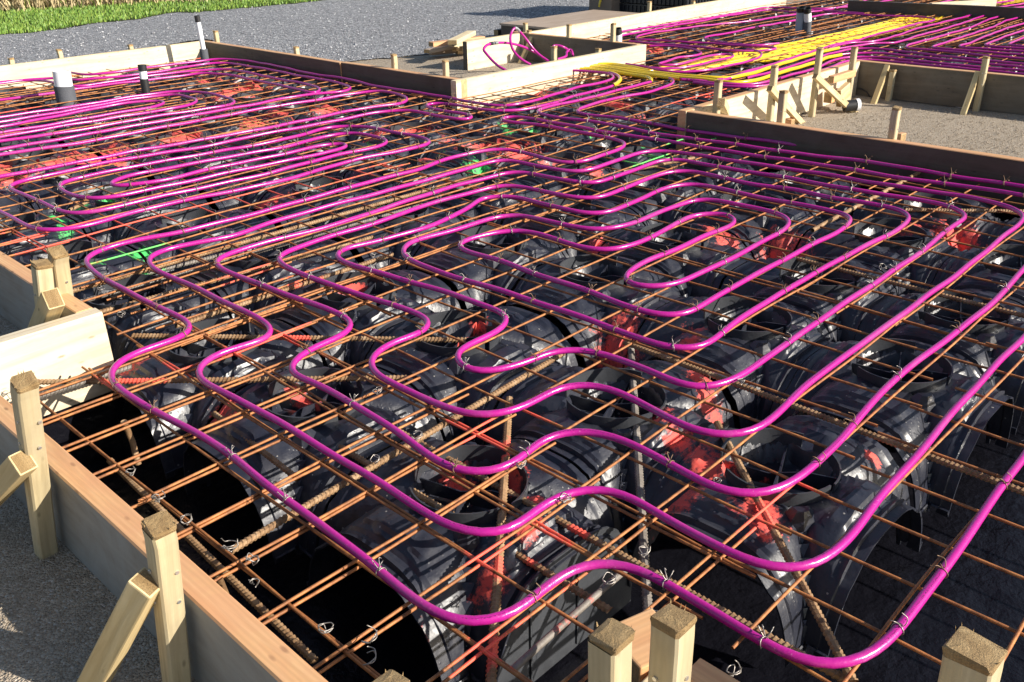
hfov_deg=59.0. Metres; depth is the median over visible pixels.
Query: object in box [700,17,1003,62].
steel sheet
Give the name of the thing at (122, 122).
heating pipe
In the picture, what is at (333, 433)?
void form dome
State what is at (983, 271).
plastic void former
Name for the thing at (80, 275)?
void form dome
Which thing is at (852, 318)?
void form dome
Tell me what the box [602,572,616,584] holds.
wire knot
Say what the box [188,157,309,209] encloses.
void form dome
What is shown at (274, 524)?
reinforcing bar
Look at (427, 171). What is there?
void form dome
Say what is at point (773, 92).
timber brace
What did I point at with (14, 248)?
void form dome
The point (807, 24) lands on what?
pipe stub
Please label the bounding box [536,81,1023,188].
heating pipe
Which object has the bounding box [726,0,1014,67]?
yellow sleeve
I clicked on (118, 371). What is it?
reinforcing bar
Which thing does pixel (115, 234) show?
void form dome
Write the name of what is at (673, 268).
void form dome
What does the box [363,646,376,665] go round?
wire knot
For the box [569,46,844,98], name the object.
steel sheet
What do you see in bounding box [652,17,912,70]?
yellow sleeve
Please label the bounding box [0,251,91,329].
formwork board
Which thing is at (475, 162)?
steel sheet
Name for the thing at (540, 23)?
plywood platform
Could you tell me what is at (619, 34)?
pipe stub
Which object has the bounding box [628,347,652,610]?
reinforcing bar
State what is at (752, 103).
formwork board
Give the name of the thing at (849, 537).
heating pipe
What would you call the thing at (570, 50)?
pipe loop
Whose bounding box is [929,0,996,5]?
formwork board
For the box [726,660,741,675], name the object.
wire knot
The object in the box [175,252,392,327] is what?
reinforcing bar
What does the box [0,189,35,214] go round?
void form dome
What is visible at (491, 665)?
reinforcing bar
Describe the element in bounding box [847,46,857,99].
timber stake
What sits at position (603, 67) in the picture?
yellow sleeve
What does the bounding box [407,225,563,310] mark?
void form dome
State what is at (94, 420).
pit side
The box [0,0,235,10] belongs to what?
dry grass
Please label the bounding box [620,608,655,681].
timber block
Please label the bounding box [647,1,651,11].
timber stake
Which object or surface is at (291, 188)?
void form dome
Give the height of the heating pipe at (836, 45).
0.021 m
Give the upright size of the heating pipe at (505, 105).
0.051 m
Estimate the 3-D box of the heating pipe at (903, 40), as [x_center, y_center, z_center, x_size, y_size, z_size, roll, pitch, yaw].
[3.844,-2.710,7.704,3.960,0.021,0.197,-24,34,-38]
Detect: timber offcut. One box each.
[424,45,452,53]
[429,36,484,46]
[429,49,455,54]
[448,31,475,44]
[448,37,487,46]
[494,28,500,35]
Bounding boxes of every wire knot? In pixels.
[1,390,10,399]
[125,466,135,475]
[151,491,164,501]
[180,513,192,524]
[221,538,238,551]
[245,552,259,565]
[249,578,259,586]
[317,622,333,633]
[361,625,377,643]
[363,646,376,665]
[370,454,379,463]
[372,386,381,394]
[411,430,422,440]
[516,460,525,468]
[559,493,571,503]
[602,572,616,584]
[638,546,650,556]
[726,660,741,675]
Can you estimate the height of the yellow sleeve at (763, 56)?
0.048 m
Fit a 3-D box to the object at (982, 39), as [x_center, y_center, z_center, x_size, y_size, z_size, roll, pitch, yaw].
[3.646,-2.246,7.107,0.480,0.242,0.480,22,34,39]
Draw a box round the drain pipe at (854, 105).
[842,98,861,111]
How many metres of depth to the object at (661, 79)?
6.00 m
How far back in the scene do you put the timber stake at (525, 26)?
7.21 m
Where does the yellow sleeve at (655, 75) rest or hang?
on the steel sheet at (701, 73)
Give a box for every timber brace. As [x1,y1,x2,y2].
[0,449,37,505]
[27,287,64,327]
[77,567,159,681]
[518,36,532,63]
[716,98,729,114]
[766,85,805,123]
[812,73,857,112]
[870,64,889,103]
[960,71,979,114]
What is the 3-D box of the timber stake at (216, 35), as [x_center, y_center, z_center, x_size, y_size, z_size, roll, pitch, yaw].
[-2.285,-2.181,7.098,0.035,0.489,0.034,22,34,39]
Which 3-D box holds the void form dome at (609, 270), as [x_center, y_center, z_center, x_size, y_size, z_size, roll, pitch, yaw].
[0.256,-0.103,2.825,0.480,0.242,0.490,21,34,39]
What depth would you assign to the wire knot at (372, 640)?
1.35 m
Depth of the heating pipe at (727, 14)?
8.48 m
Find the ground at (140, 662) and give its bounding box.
[0,0,1023,681]
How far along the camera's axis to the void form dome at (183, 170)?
4.25 m
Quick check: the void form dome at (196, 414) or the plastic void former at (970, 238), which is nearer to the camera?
the void form dome at (196, 414)
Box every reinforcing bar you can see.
[38,375,405,384]
[40,364,131,398]
[68,200,89,210]
[73,176,472,292]
[80,203,421,302]
[100,235,374,312]
[106,458,318,663]
[131,333,466,342]
[142,252,224,274]
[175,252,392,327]
[206,261,397,331]
[211,411,300,481]
[229,354,564,553]
[338,444,612,613]
[402,430,844,681]
[485,396,512,681]
[511,571,627,670]
[622,156,694,171]
[622,340,1023,495]
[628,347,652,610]
[714,420,858,681]
[794,256,1023,317]
[810,172,920,232]
[903,208,1023,212]
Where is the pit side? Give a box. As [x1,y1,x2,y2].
[42,0,1019,466]
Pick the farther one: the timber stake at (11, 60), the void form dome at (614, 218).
the timber stake at (11, 60)
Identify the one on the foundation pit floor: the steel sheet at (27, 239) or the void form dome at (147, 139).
the void form dome at (147, 139)
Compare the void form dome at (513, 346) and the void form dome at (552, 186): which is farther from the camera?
the void form dome at (552, 186)
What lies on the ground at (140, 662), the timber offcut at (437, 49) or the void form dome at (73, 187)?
the timber offcut at (437, 49)
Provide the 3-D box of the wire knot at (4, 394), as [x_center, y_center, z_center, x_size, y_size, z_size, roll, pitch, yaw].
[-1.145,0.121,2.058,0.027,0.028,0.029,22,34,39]
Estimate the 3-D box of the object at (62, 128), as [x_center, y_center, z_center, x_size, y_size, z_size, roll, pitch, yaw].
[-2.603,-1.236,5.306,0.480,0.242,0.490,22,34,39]
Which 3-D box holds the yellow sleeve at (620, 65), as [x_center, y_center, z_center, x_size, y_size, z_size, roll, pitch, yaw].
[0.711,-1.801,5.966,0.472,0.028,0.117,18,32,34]
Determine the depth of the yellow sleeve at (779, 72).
5.65 m
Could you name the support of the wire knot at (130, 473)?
on the rebar mesh at (443, 579)
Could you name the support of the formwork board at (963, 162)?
on the ground at (140, 662)
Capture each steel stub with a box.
[121,419,141,464]
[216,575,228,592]
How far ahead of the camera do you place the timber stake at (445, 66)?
5.35 m
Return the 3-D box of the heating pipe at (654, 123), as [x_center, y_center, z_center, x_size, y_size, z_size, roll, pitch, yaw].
[1.086,-1.016,4.301,0.975,0.053,2.661,-12,28,-22]
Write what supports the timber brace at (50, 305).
on the ground at (140, 662)
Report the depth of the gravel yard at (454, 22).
9.35 m
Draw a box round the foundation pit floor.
[28,0,1023,681]
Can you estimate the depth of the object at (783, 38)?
7.54 m
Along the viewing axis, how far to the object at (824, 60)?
6.33 m
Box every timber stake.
[8,57,14,63]
[10,370,57,559]
[30,258,53,305]
[46,243,73,295]
[55,49,63,57]
[141,510,191,681]
[213,30,219,41]
[293,46,299,54]
[373,669,409,681]
[390,53,397,68]
[442,59,448,76]
[523,22,527,31]
[551,46,556,60]
[566,24,571,37]
[588,618,635,681]
[610,23,615,41]
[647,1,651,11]
[648,599,696,681]
[712,79,722,113]
[766,65,778,121]
[776,89,788,122]
[808,47,823,117]
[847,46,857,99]
[885,70,896,100]
[887,105,901,139]
[938,623,1008,681]
[972,56,989,111]
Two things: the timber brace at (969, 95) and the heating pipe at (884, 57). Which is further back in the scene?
the heating pipe at (884, 57)
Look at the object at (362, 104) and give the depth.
5.44 m
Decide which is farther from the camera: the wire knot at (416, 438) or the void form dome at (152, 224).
the void form dome at (152, 224)
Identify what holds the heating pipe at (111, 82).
on the steel sheet at (23, 157)
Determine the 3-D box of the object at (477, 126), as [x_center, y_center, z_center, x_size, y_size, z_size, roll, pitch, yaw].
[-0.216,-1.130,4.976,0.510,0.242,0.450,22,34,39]
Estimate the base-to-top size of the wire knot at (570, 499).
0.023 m
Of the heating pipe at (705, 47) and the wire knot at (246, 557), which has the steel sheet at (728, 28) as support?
the heating pipe at (705, 47)
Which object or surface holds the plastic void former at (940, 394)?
on the foundation pit floor
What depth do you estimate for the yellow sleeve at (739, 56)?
6.47 m
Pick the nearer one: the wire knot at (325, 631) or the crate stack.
the wire knot at (325, 631)
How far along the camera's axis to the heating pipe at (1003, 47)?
6.50 m
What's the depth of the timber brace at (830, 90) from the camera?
5.01 m
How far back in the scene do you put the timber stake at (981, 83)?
5.08 m
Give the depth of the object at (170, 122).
5.14 m
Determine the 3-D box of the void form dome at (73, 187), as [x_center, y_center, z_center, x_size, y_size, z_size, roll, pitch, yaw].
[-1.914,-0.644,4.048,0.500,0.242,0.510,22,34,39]
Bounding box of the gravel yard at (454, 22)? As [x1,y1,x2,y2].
[0,0,588,64]
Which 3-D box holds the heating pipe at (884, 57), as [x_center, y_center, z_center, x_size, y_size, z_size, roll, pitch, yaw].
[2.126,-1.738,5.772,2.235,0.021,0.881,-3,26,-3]
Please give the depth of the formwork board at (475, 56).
6.87 m
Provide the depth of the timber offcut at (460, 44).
7.15 m
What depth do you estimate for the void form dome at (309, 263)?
2.93 m
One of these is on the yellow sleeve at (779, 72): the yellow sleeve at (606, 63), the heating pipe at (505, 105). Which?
the yellow sleeve at (606, 63)
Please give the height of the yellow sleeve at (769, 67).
0.028 m
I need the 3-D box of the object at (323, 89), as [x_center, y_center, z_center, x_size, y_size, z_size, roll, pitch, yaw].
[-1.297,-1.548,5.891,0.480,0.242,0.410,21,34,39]
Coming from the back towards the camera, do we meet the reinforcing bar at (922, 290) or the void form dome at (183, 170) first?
the void form dome at (183, 170)
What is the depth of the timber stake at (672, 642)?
1.08 m
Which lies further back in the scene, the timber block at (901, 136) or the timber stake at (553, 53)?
the timber stake at (553, 53)
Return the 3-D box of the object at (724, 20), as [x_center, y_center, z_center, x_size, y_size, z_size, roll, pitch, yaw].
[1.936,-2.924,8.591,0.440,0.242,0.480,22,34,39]
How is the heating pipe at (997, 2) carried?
on the rebar mesh at (909, 21)
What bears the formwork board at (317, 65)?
on the ground at (140, 662)
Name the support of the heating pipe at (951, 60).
on the steel sheet at (957, 54)
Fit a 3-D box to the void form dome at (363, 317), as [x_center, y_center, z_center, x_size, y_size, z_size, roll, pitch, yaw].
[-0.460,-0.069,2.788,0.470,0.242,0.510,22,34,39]
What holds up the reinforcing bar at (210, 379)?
on the void form dome at (333, 433)
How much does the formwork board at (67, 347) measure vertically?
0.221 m
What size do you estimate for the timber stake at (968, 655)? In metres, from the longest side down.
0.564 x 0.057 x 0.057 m
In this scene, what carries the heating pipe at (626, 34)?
on the rebar mesh at (779, 12)
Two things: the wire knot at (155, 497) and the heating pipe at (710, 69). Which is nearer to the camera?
the wire knot at (155, 497)
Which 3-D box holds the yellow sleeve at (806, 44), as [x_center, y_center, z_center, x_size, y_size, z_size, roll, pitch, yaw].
[3.459,-2.842,8.086,7.137,0.049,0.203,-24,34,-38]
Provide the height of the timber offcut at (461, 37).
0.035 m
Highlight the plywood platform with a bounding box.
[499,10,636,34]
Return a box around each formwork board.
[0,41,200,90]
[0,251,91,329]
[0,308,113,416]
[0,395,327,681]
[204,40,342,87]
[341,62,467,109]
[451,44,645,110]
[463,33,519,69]
[512,31,638,61]
[519,0,785,56]
[676,61,859,150]
[684,110,1023,209]
[691,658,739,681]
[847,0,1023,27]
[855,59,1023,114]
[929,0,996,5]
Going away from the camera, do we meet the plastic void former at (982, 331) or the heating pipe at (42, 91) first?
the plastic void former at (982, 331)
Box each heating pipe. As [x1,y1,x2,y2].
[0,62,350,150]
[0,68,320,100]
[0,72,619,232]
[0,90,234,142]
[0,90,407,177]
[0,93,197,138]
[0,100,164,133]
[54,58,614,107]
[84,114,1023,668]
[147,149,1023,571]
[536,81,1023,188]
[575,77,795,145]
[622,0,866,36]
[622,0,891,31]
[625,45,733,69]
[626,48,762,72]
[629,9,863,51]
[679,56,1023,84]
[681,3,1023,81]
[688,13,934,81]
[693,58,1023,87]
[746,47,1023,78]
[839,6,1023,49]
[842,52,1023,68]
[905,15,1023,59]
[931,17,1023,55]
[942,0,1013,2]
[958,22,1023,52]
[984,29,1023,49]
[1008,37,1023,46]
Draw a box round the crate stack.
[619,0,711,12]
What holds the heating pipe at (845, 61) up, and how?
on the steel sheet at (957, 54)
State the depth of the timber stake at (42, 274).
2.32 m
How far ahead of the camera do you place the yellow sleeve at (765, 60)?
6.44 m
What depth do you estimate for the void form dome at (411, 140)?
4.54 m
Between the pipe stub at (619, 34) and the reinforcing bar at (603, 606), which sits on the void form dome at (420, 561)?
the reinforcing bar at (603, 606)
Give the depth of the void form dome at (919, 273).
3.00 m
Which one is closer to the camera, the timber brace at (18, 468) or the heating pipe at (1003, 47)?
the timber brace at (18, 468)
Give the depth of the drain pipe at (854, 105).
5.12 m
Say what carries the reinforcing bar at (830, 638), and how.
on the void form dome at (813, 514)
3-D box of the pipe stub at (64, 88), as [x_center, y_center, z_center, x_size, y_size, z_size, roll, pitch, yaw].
[-2.634,-1.378,5.377,0.111,0.440,0.117,22,34,39]
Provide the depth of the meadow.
11.09 m
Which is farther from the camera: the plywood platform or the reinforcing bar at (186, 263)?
the plywood platform
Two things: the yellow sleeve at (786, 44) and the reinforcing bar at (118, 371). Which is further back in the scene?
the yellow sleeve at (786, 44)
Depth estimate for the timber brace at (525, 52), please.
7.01 m
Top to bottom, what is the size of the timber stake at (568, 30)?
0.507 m
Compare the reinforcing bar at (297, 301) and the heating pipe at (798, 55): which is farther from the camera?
the heating pipe at (798, 55)
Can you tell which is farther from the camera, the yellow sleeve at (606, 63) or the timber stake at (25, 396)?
the yellow sleeve at (606, 63)
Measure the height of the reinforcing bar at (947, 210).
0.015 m
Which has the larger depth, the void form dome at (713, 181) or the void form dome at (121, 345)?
the void form dome at (713, 181)
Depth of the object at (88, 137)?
4.84 m
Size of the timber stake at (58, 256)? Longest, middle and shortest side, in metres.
0.540 x 0.044 x 0.044 m
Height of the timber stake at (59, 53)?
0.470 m
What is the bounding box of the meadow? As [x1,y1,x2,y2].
[1,0,319,33]
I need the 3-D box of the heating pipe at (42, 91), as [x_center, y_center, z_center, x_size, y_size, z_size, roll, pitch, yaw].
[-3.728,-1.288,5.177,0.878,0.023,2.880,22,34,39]
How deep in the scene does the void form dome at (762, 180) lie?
3.58 m
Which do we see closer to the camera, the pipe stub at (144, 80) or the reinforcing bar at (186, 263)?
the reinforcing bar at (186, 263)
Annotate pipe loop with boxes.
[482,41,536,69]
[509,27,549,64]
[552,44,573,59]
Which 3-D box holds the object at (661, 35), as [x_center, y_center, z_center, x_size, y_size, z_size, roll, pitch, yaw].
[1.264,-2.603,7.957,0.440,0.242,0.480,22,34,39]
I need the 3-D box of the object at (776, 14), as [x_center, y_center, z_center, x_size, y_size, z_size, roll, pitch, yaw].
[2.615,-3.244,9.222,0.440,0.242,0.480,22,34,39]
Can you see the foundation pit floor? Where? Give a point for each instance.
(354, 604)
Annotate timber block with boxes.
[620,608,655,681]
[785,118,794,124]
[823,88,837,102]
[828,69,855,82]
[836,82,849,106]
[897,132,905,140]
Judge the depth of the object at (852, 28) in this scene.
7.74 m
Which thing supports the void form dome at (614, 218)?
on the foundation pit floor
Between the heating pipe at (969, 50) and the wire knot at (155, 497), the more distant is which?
the heating pipe at (969, 50)
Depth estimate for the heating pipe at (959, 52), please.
6.41 m
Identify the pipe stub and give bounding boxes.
[52,70,77,110]
[137,64,151,99]
[194,15,209,81]
[616,27,621,41]
[795,6,805,35]
[803,7,811,38]
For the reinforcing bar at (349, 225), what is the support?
on the void form dome at (309, 263)
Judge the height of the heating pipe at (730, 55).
0.021 m
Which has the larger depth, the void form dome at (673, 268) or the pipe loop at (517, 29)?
the pipe loop at (517, 29)
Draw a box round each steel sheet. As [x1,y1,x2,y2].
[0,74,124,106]
[0,79,286,180]
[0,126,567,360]
[0,208,68,256]
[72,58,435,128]
[236,93,711,213]
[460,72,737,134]
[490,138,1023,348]
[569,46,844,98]
[588,22,803,59]
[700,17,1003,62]
[702,287,1023,681]
[867,38,1023,70]
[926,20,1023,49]
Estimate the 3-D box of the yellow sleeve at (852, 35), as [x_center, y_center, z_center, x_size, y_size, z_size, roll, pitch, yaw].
[3.485,-2.829,8.057,7.142,0.048,0.215,-24,34,-38]
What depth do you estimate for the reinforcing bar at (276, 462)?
1.92 m
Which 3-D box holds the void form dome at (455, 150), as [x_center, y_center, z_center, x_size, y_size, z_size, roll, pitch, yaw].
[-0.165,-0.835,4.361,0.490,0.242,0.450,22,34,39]
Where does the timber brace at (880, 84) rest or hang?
on the ground at (140, 662)
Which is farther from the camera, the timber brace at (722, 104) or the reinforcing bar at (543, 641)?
the timber brace at (722, 104)
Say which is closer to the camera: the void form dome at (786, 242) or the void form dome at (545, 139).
the void form dome at (786, 242)
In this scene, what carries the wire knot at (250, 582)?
on the rebar mesh at (443, 579)
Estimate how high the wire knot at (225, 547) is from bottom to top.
0.028 m
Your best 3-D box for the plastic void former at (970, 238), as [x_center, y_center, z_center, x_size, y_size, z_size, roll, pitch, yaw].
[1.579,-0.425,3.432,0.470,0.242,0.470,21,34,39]
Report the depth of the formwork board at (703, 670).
1.18 m
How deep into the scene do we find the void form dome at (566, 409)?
2.07 m
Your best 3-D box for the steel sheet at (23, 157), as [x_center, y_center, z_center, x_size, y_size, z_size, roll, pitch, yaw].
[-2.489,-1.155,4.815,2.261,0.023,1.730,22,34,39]
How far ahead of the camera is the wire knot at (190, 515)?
1.62 m
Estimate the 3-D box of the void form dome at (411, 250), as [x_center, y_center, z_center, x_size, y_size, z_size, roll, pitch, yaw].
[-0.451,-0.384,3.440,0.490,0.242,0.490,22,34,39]
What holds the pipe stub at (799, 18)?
on the foundation pit floor
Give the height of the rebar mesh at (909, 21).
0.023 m
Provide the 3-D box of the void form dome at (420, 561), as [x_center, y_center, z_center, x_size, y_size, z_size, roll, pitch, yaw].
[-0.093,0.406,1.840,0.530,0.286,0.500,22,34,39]
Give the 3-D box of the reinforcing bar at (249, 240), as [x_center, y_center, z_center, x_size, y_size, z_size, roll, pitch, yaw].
[-0.746,-0.414,3.238,0.016,0.016,1.660,22,34,40]
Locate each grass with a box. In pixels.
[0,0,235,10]
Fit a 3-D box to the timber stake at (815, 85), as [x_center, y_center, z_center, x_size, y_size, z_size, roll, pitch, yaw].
[1.691,-1.346,5.076,0.035,0.582,0.035,22,34,39]
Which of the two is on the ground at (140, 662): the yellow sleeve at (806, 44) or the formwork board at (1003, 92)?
the formwork board at (1003, 92)
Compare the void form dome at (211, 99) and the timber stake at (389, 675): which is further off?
the void form dome at (211, 99)
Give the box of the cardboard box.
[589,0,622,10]
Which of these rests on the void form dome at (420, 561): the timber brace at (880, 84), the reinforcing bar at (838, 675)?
the reinforcing bar at (838, 675)
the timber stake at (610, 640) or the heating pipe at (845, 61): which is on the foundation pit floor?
the timber stake at (610, 640)
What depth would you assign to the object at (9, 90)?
5.96 m
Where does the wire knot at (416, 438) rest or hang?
attached to the heating pipe at (849, 537)
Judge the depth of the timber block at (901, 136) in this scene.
4.14 m
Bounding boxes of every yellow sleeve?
[579,67,621,86]
[584,67,652,83]
[589,65,655,77]
[593,46,839,79]
[594,65,680,80]
[598,62,649,69]
[599,53,842,82]
[608,63,638,68]
[652,0,1023,77]
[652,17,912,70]
[653,15,930,70]
[661,17,904,66]
[678,18,917,66]
[691,0,1006,67]
[703,27,861,60]
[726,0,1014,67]
[728,18,918,59]

